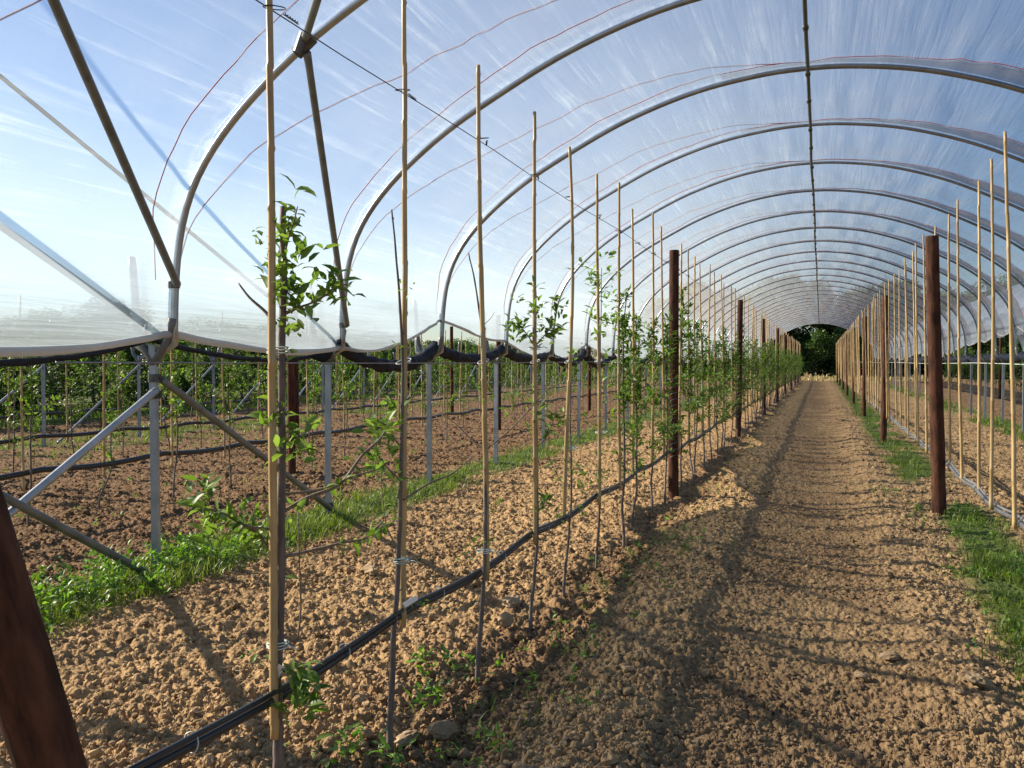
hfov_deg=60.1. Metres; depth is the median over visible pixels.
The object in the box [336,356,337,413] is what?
bamboo cane
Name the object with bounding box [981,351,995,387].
young tree
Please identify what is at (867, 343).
woodland tree
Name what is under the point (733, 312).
woodland tree
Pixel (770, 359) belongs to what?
young tree
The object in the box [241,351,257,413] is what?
young tree
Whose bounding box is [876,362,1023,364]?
trellis wire
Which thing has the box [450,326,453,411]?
timber post
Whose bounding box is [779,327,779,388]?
bamboo cane
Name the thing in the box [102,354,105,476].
bamboo cane
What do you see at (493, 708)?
grass
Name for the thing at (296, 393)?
timber post
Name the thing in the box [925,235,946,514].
timber post
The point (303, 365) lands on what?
orchard tree
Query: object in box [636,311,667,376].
woodland tree
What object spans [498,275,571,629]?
young tree
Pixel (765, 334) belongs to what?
bamboo cane
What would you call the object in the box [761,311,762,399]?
bamboo cane
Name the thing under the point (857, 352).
bamboo cane
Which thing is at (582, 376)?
bamboo cane
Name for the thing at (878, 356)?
bamboo cane
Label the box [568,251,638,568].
young tree
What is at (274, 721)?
bamboo cane
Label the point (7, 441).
irrigation hose
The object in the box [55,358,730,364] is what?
trellis wire
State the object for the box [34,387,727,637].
grass
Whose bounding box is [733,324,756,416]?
young tree
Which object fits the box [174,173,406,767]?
young tree
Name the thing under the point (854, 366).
bamboo cane
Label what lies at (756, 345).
bamboo cane
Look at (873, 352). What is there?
bamboo cane
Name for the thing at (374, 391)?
bamboo cane
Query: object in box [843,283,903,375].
woodland tree
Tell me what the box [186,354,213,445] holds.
young tree
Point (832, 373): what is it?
woodland tree
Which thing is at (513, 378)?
young tree
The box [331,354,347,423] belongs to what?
young tree
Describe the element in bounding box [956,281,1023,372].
woodland tree
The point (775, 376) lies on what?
young tree
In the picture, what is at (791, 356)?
timber post
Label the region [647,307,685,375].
woodland tree
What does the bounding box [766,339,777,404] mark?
young tree
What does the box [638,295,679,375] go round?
woodland tree
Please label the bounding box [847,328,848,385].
bamboo cane
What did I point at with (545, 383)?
bamboo cane
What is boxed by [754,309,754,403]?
bamboo cane
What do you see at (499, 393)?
timber post
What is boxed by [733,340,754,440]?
young tree
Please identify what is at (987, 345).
woodland tree
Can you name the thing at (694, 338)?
bamboo cane
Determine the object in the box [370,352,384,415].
young tree
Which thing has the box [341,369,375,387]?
orchard tree
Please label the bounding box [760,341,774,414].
young tree
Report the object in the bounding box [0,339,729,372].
rolled netting
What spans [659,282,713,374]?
woodland tree
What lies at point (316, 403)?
young tree
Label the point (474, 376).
orchard tree
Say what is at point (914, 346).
bamboo cane
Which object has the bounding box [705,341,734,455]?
young tree
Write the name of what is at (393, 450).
young tree
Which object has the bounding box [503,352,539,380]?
orchard tree
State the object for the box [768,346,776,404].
young tree
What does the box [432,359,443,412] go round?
young tree
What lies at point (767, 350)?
bamboo cane
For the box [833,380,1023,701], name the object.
grass
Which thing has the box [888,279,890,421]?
bamboo cane
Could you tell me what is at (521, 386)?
bamboo cane
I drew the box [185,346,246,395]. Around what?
orchard tree
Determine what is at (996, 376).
young tree
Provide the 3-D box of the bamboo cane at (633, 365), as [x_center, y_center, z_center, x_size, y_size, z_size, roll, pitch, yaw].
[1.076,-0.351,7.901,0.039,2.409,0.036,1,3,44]
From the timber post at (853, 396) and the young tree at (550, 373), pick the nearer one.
the timber post at (853, 396)
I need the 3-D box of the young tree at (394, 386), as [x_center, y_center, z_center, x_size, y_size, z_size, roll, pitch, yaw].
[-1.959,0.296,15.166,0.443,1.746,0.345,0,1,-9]
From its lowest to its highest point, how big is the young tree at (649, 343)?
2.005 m
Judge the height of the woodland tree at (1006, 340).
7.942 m
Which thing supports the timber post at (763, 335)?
on the ground at (822, 396)
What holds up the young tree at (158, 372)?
on the ground at (822, 396)
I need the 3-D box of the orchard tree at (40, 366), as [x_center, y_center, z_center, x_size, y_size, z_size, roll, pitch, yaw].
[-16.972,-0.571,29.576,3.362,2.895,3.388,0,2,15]
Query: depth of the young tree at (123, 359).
20.95 m
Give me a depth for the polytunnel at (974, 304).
32.07 m
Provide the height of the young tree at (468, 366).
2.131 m
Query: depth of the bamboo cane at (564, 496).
5.64 m
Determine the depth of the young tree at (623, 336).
7.17 m
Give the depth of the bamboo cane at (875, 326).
19.79 m
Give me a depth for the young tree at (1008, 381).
34.56 m
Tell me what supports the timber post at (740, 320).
on the ground at (822, 396)
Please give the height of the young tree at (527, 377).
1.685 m
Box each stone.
[362,563,378,575]
[394,729,417,747]
[427,719,457,738]
[497,612,513,627]
[501,594,521,607]
[854,671,871,680]
[879,651,899,659]
[964,672,991,687]
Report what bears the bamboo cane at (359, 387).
on the ground at (822, 396)
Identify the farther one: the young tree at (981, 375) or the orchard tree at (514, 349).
the orchard tree at (514, 349)
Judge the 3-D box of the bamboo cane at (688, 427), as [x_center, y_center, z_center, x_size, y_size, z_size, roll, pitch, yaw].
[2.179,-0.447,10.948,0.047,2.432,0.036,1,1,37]
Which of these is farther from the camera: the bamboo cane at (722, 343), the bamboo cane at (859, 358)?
the bamboo cane at (859, 358)
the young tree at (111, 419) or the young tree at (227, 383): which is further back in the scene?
the young tree at (227, 383)
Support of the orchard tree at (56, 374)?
on the ground at (822, 396)
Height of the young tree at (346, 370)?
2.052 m
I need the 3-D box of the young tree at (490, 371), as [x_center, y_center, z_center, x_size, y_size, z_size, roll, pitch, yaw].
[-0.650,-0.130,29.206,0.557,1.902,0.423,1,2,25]
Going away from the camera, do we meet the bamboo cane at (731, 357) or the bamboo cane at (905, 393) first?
the bamboo cane at (905, 393)
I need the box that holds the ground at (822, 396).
[0,362,1023,767]
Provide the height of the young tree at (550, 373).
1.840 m
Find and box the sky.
[0,0,1023,361]
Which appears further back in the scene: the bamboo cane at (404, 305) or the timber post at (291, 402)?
the timber post at (291, 402)
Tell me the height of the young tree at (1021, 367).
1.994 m
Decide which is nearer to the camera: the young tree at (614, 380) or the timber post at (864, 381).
the timber post at (864, 381)
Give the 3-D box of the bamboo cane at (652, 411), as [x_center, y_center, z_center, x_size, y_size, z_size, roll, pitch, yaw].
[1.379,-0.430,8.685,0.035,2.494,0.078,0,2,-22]
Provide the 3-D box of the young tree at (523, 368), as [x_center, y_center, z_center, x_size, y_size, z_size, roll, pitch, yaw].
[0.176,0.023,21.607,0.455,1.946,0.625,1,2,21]
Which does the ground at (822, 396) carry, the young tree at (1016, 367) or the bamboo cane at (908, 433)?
the young tree at (1016, 367)
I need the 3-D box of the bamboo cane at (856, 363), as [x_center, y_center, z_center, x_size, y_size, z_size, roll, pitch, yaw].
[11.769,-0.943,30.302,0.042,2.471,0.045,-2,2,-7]
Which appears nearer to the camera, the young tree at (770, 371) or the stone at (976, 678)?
the stone at (976, 678)
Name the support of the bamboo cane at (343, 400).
attached to the irrigation hose at (12, 475)
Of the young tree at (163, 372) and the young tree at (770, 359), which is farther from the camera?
the young tree at (770, 359)
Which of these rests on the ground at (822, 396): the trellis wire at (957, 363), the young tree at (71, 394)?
the young tree at (71, 394)
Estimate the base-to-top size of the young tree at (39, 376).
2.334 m
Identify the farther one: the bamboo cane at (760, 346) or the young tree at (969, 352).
the young tree at (969, 352)
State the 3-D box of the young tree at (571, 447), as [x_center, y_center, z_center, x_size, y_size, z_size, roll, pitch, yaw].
[0.424,0.412,5.700,0.489,2.007,0.198,-1,2,-20]
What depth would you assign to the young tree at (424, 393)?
16.12 m
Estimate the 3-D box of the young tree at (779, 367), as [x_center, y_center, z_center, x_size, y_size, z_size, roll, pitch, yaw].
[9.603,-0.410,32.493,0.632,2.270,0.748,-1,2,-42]
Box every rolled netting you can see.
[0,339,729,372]
[876,351,1023,365]
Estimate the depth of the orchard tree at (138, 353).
29.51 m
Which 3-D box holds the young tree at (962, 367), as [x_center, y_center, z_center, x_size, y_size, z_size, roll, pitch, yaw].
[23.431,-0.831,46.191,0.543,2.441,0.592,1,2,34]
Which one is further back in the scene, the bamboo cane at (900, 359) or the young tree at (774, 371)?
the young tree at (774, 371)
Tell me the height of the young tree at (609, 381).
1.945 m
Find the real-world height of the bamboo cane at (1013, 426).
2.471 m
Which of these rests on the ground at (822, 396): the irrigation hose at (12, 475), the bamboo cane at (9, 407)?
the bamboo cane at (9, 407)
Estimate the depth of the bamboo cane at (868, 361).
22.04 m
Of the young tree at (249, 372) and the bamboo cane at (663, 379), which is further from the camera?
the young tree at (249, 372)
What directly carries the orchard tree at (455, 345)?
on the ground at (822, 396)
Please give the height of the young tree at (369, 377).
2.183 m
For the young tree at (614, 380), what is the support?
on the ground at (822, 396)
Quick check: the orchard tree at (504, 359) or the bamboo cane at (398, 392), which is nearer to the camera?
the bamboo cane at (398, 392)
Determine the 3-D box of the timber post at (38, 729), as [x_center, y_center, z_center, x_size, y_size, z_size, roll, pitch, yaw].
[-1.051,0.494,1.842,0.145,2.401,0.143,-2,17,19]
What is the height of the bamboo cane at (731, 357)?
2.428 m
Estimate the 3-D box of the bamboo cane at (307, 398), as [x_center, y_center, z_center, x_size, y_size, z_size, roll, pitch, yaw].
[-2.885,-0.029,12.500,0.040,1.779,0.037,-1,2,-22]
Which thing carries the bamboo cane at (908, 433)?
attached to the irrigation hose at (953, 468)
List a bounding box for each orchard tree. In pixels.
[0,353,119,411]
[0,356,59,414]
[1,355,65,389]
[23,355,102,402]
[40,347,146,408]
[59,350,138,401]
[92,338,198,405]
[101,359,176,397]
[116,338,221,403]
[165,343,254,400]
[167,341,207,391]
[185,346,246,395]
[200,347,256,394]
[208,348,277,397]
[237,368,267,393]
[241,352,315,397]
[263,355,344,395]
[303,352,373,392]
[335,348,395,390]
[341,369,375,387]
[356,345,416,389]
[384,341,442,388]
[399,341,457,384]
[413,340,448,382]
[433,338,473,381]
[447,337,487,384]
[455,344,493,383]
[474,346,513,381]
[501,342,529,381]
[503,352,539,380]
[505,361,546,380]
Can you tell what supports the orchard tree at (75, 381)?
on the ground at (822, 396)
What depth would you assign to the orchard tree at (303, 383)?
39.13 m
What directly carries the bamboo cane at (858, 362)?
attached to the irrigation hose at (953, 468)
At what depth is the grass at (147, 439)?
18.44 m
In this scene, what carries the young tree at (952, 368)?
on the ground at (822, 396)
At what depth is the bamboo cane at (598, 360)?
6.38 m
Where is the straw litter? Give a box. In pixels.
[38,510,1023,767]
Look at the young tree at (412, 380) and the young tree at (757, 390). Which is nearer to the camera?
the young tree at (757, 390)
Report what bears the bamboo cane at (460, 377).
on the ground at (822, 396)
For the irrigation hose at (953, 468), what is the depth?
7.11 m
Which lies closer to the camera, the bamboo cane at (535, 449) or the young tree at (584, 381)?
the bamboo cane at (535, 449)
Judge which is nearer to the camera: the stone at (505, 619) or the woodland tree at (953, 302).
the stone at (505, 619)
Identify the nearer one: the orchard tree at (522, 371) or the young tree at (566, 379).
the young tree at (566, 379)
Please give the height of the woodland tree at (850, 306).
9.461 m
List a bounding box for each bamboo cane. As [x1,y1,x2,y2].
[8,357,9,448]
[19,295,24,490]
[65,354,67,442]
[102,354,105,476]
[117,352,119,437]
[159,345,162,432]
[170,350,173,466]
[195,343,197,428]
[221,347,225,458]
[229,361,231,424]
[257,352,258,421]
[266,0,279,739]
[306,359,309,443]
[313,359,314,414]
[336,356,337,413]
[341,355,344,438]
[359,365,360,410]
[373,352,375,414]
[396,346,396,399]
[398,346,399,428]
[399,0,407,627]
[410,341,410,405]
[421,335,422,425]
[444,330,445,422]
[459,332,461,419]
[476,64,489,580]
[479,337,480,416]
[511,364,512,411]
[517,350,517,393]
[521,352,522,409]
[532,111,537,543]
[545,363,546,405]
[562,147,573,523]
[581,348,582,399]
[595,174,600,504]
[617,182,621,490]
[631,209,634,478]
[650,213,654,462]
[660,227,665,459]
[678,243,681,453]
[687,249,689,445]
[693,256,695,437]
[699,263,702,433]
[707,264,710,430]
[713,272,715,427]
[720,274,723,423]
[723,282,724,411]
[731,286,732,419]
[734,288,735,416]
[743,296,744,407]
[746,298,748,407]
[750,304,753,406]
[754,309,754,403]
[756,310,756,402]
[759,308,761,400]
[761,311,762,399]
[765,312,765,370]
[766,317,767,395]
[769,317,769,390]
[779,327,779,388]
[845,343,845,382]
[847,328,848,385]
[849,327,850,386]
[850,325,851,387]
[852,323,852,360]
[853,323,853,368]
[854,342,854,391]
[855,320,856,391]
[856,318,858,393]
[856,326,857,392]
[858,315,860,396]
[858,330,859,395]
[861,310,862,349]
[864,308,866,400]
[867,306,867,340]
[868,304,869,403]
[870,316,871,404]
[872,300,873,405]
[874,297,876,409]
[875,298,875,406]
[877,293,878,411]
[879,290,881,354]
[884,283,887,418]
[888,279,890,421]
[894,274,897,421]
[898,270,901,426]
[904,258,909,436]
[904,265,906,432]
[912,251,916,440]
[915,243,919,446]
[922,234,927,453]
[947,214,951,471]
[956,199,963,482]
[977,180,980,495]
[989,159,994,509]
[1003,131,1017,528]
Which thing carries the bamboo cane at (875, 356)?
attached to the irrigation hose at (953, 468)
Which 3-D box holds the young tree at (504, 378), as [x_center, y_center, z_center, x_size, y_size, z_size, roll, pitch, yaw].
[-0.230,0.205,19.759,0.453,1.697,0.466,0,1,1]
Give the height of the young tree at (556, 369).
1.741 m
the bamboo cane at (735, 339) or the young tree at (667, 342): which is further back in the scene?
the bamboo cane at (735, 339)
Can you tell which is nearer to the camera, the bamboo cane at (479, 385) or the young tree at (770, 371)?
the bamboo cane at (479, 385)
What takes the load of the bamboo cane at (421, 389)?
on the ground at (822, 396)
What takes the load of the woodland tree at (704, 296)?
on the ground at (822, 396)
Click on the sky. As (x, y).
(151, 63)
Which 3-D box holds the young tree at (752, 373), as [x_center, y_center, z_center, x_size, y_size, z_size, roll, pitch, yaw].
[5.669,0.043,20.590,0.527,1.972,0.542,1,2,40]
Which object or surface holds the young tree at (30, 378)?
on the ground at (822, 396)
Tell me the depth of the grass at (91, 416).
28.48 m
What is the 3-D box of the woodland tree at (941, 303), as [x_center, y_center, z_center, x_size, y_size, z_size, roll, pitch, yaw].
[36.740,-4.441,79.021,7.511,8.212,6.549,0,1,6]
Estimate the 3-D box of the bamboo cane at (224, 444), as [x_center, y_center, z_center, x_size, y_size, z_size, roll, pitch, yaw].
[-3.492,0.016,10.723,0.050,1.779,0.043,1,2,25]
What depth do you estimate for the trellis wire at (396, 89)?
3.52 m
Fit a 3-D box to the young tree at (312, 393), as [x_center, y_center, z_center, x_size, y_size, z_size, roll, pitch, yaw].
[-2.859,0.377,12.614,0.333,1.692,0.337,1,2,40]
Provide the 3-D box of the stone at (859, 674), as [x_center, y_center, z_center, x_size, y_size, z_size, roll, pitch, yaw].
[1.689,1.403,4.261,0.083,0.035,0.079,6,-4,37]
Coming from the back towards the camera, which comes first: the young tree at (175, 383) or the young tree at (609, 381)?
the young tree at (609, 381)
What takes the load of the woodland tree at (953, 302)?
on the ground at (822, 396)
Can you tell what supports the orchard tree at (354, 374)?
on the ground at (822, 396)
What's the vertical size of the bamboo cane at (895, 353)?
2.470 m
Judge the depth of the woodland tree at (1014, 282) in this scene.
79.96 m
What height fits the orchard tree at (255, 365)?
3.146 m
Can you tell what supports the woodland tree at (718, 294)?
on the ground at (822, 396)
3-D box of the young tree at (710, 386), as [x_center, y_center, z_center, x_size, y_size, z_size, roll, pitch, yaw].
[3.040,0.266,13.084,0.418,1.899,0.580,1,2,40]
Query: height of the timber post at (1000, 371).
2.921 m
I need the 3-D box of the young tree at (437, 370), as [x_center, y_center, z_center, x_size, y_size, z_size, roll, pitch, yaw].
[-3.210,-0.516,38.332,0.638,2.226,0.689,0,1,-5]
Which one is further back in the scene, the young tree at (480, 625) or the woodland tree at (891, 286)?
the woodland tree at (891, 286)
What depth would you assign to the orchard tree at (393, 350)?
45.95 m
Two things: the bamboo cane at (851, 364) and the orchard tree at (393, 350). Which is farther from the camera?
the orchard tree at (393, 350)
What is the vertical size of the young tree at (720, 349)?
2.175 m
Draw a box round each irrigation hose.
[0,380,540,418]
[0,380,689,480]
[0,381,621,444]
[126,377,794,767]
[844,381,1023,529]
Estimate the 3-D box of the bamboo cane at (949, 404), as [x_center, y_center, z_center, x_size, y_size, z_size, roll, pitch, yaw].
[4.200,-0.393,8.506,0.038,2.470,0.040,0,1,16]
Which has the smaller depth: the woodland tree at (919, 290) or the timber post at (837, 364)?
the timber post at (837, 364)
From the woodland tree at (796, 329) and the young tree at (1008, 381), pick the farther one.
the woodland tree at (796, 329)
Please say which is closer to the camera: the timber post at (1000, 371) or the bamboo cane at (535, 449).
the bamboo cane at (535, 449)
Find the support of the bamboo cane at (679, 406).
attached to the irrigation hose at (196, 739)
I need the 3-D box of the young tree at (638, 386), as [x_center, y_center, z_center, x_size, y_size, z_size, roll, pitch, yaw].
[1.064,0.353,8.011,0.442,1.986,0.582,1,2,24]
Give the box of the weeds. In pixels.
[3,434,1023,767]
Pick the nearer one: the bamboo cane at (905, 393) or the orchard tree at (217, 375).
the bamboo cane at (905, 393)
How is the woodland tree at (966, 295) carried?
on the ground at (822, 396)
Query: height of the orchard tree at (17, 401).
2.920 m
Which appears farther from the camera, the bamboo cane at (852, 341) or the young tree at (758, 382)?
the bamboo cane at (852, 341)
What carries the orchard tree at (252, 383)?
on the ground at (822, 396)
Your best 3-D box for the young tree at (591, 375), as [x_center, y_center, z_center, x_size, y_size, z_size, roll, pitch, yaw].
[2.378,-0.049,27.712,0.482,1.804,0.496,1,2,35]
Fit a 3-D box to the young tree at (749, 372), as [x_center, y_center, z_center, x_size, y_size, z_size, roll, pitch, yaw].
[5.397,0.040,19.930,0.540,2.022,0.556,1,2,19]
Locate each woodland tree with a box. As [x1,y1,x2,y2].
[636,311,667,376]
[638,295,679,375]
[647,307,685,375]
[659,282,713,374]
[660,286,727,375]
[685,287,751,365]
[689,280,734,328]
[710,293,770,374]
[737,284,795,374]
[744,275,811,376]
[749,281,829,375]
[778,278,849,376]
[780,272,838,375]
[801,292,876,377]
[801,318,848,376]
[823,287,877,375]
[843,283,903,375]
[844,303,900,377]
[854,281,923,376]
[870,278,926,376]
[889,291,966,376]
[892,295,961,377]
[921,312,984,378]
[940,286,1008,377]
[950,292,1023,378]
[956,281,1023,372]
[967,287,1023,378]
[984,271,1023,365]
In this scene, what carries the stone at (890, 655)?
on the ground at (822, 396)
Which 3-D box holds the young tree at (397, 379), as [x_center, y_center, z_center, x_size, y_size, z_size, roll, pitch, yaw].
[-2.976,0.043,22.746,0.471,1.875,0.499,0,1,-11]
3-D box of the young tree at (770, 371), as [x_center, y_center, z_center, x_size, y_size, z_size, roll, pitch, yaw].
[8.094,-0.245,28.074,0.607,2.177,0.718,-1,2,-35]
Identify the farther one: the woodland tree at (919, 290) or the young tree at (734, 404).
the woodland tree at (919, 290)
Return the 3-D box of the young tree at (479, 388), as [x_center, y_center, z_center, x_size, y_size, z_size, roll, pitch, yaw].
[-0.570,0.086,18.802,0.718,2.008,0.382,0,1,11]
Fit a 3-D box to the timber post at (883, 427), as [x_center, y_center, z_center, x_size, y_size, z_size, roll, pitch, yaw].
[6.932,-0.187,16.490,0.126,2.921,0.124,-1,2,-27]
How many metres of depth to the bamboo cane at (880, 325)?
17.57 m
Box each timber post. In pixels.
[0,485,87,767]
[287,355,295,473]
[294,355,298,427]
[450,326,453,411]
[496,342,500,429]
[587,347,590,410]
[668,250,679,497]
[735,300,742,437]
[761,319,765,414]
[775,328,778,401]
[784,335,786,394]
[790,339,791,389]
[836,344,837,382]
[839,345,840,385]
[842,345,843,389]
[846,334,848,395]
[852,328,855,403]
[862,317,866,415]
[880,295,887,441]
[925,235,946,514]
[998,336,1001,398]
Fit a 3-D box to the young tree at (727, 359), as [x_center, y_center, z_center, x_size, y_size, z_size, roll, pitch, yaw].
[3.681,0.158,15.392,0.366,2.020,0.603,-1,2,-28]
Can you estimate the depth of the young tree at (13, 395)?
11.92 m
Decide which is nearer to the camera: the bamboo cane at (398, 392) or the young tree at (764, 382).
the bamboo cane at (398, 392)
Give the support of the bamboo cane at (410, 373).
on the ground at (822, 396)
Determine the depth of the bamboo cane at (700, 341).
12.40 m
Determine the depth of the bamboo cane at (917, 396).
10.77 m
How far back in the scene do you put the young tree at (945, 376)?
52.50 m
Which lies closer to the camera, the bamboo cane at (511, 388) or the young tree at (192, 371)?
the bamboo cane at (511, 388)
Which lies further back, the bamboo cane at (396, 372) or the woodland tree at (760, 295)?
the woodland tree at (760, 295)
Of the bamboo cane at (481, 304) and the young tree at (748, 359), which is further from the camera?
the young tree at (748, 359)
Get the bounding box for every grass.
[0,376,610,428]
[1,383,616,457]
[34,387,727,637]
[419,387,797,757]
[695,375,957,381]
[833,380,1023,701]
[887,384,1023,440]
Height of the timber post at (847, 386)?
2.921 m
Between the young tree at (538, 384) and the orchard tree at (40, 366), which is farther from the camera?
the orchard tree at (40, 366)
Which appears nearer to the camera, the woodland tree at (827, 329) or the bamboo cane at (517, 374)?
the bamboo cane at (517, 374)
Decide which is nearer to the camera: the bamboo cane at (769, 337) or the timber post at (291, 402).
the timber post at (291, 402)
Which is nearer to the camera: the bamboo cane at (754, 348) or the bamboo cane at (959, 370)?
the bamboo cane at (959, 370)
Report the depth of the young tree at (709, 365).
12.41 m
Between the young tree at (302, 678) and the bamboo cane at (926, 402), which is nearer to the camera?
the young tree at (302, 678)
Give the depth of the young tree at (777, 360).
31.80 m
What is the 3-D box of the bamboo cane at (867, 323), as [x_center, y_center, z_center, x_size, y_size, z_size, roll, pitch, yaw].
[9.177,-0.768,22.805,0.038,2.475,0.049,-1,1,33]
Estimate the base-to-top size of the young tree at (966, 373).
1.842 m
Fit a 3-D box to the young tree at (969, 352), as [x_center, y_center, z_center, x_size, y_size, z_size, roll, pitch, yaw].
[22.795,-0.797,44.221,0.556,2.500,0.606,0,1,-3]
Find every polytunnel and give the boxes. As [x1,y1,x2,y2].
[0,0,1023,574]
[896,282,1023,357]
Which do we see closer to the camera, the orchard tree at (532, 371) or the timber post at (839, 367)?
the timber post at (839, 367)
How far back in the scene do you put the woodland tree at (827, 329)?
81.32 m
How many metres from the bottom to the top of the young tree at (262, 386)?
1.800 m
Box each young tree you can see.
[0,356,64,525]
[1,357,29,471]
[27,355,53,431]
[58,354,97,464]
[68,352,102,429]
[94,353,147,508]
[107,351,133,424]
[109,350,133,457]
[143,344,163,403]
[159,339,189,497]
[159,352,186,449]
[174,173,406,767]
[184,342,205,418]
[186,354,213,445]
[205,347,260,483]
[215,347,227,415]
[225,360,245,442]
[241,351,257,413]
[252,352,267,438]
[252,356,277,448]
[298,355,305,390]
[298,359,324,466]
[306,360,323,430]
[317,362,324,400]
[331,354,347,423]
[332,356,344,396]
[332,358,354,458]
[347,362,362,399]
[350,209,471,751]
[354,366,373,420]
[368,351,386,446]
[368,352,378,402]
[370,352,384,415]
[385,349,392,395]
[385,352,409,417]
[389,350,399,401]
[407,350,416,412]
[408,345,419,398]
[411,364,435,444]
[432,356,442,396]
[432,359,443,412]
[436,253,581,681]
[439,340,460,439]
[449,362,458,391]
[452,362,471,436]
[465,343,474,409]
[469,344,501,405]
[487,361,493,406]
[492,360,510,395]
[493,358,507,391]
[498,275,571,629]
[502,361,510,404]
[502,361,517,425]
[509,351,520,403]
[514,353,527,422]
[519,364,529,398]
[524,364,540,410]
[542,358,608,596]
[545,359,555,418]
[546,360,552,395]
[548,363,559,412]
[558,366,563,396]
[561,369,576,389]
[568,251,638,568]
[571,366,576,412]
[581,359,592,411]
[583,355,595,395]
[587,354,597,394]
[593,355,608,406]
[609,363,615,405]
[610,284,667,546]
[611,315,657,526]
[611,368,616,402]
[637,309,678,503]
[644,317,682,511]
[648,286,701,490]
[665,316,715,482]
[684,320,719,472]
[689,319,722,467]
[703,338,735,461]
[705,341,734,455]
[706,326,737,450]
[706,336,732,448]
[717,341,739,444]
[726,333,755,437]
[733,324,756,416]
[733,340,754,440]
[735,339,756,430]
[744,341,763,427]
[745,344,764,423]
[746,339,764,418]
[749,352,767,417]
[750,348,768,422]
[751,348,762,419]
[758,344,769,394]
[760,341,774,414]
[760,346,773,416]
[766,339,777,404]
[766,352,778,403]
[768,344,780,408]
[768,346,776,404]
[769,337,781,400]
[771,357,781,394]
[774,343,784,401]
[775,349,785,402]
[779,350,785,399]
[780,349,787,394]
[943,362,947,383]
[946,352,960,388]
[956,347,964,390]
[963,346,973,386]
[963,363,973,390]
[973,354,987,385]
[973,355,976,388]
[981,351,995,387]
[994,346,998,396]
[995,347,1009,385]
[1005,350,1019,395]
[1007,336,1019,400]
[1015,350,1023,397]
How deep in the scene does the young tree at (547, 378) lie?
23.35 m
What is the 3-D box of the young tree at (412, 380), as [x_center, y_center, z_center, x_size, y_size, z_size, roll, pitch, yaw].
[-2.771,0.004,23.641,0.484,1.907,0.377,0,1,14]
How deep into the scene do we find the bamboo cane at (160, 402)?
14.63 m
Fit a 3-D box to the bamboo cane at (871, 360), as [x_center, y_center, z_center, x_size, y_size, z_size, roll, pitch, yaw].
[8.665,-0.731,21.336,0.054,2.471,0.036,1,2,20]
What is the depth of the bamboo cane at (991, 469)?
6.24 m
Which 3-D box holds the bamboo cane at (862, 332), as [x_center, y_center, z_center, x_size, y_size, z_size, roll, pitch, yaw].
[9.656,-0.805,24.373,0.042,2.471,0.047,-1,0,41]
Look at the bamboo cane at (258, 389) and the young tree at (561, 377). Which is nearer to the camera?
the bamboo cane at (258, 389)
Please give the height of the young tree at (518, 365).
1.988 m
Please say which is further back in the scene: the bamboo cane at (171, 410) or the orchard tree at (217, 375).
the orchard tree at (217, 375)
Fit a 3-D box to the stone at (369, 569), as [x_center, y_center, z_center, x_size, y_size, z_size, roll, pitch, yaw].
[-1.009,1.314,6.261,0.099,0.061,0.190,-12,14,-33]
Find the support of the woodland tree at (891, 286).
on the ground at (822, 396)
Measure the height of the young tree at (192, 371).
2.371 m
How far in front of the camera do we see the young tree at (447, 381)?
17.02 m
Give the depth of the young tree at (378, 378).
14.33 m
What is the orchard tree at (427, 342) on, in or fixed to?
on the ground at (822, 396)
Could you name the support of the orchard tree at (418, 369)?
on the ground at (822, 396)
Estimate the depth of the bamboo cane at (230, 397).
16.32 m
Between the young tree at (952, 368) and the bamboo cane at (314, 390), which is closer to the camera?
the bamboo cane at (314, 390)
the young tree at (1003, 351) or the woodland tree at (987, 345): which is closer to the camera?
the young tree at (1003, 351)
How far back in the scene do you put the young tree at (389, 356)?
33.80 m
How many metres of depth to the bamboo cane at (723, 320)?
15.38 m
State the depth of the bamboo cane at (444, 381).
16.98 m
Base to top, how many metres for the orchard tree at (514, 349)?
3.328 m
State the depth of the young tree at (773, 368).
28.80 m
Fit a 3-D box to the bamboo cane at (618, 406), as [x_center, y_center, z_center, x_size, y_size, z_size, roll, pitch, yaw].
[0.863,-0.376,7.144,0.042,2.482,0.033,0,2,24]
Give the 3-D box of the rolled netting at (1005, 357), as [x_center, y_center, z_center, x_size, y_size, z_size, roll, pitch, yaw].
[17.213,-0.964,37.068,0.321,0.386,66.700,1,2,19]
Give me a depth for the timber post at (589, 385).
27.30 m
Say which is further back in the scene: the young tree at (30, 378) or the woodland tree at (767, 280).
the woodland tree at (767, 280)
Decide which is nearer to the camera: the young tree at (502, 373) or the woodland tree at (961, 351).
the young tree at (502, 373)
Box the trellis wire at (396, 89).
[256,0,794,344]
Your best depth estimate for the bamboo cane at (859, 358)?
26.63 m
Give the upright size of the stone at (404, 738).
0.039 m
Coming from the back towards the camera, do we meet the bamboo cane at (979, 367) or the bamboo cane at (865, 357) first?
the bamboo cane at (865, 357)
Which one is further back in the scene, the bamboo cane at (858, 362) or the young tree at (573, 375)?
the bamboo cane at (858, 362)
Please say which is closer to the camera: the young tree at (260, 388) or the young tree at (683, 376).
the young tree at (683, 376)
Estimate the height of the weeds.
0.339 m

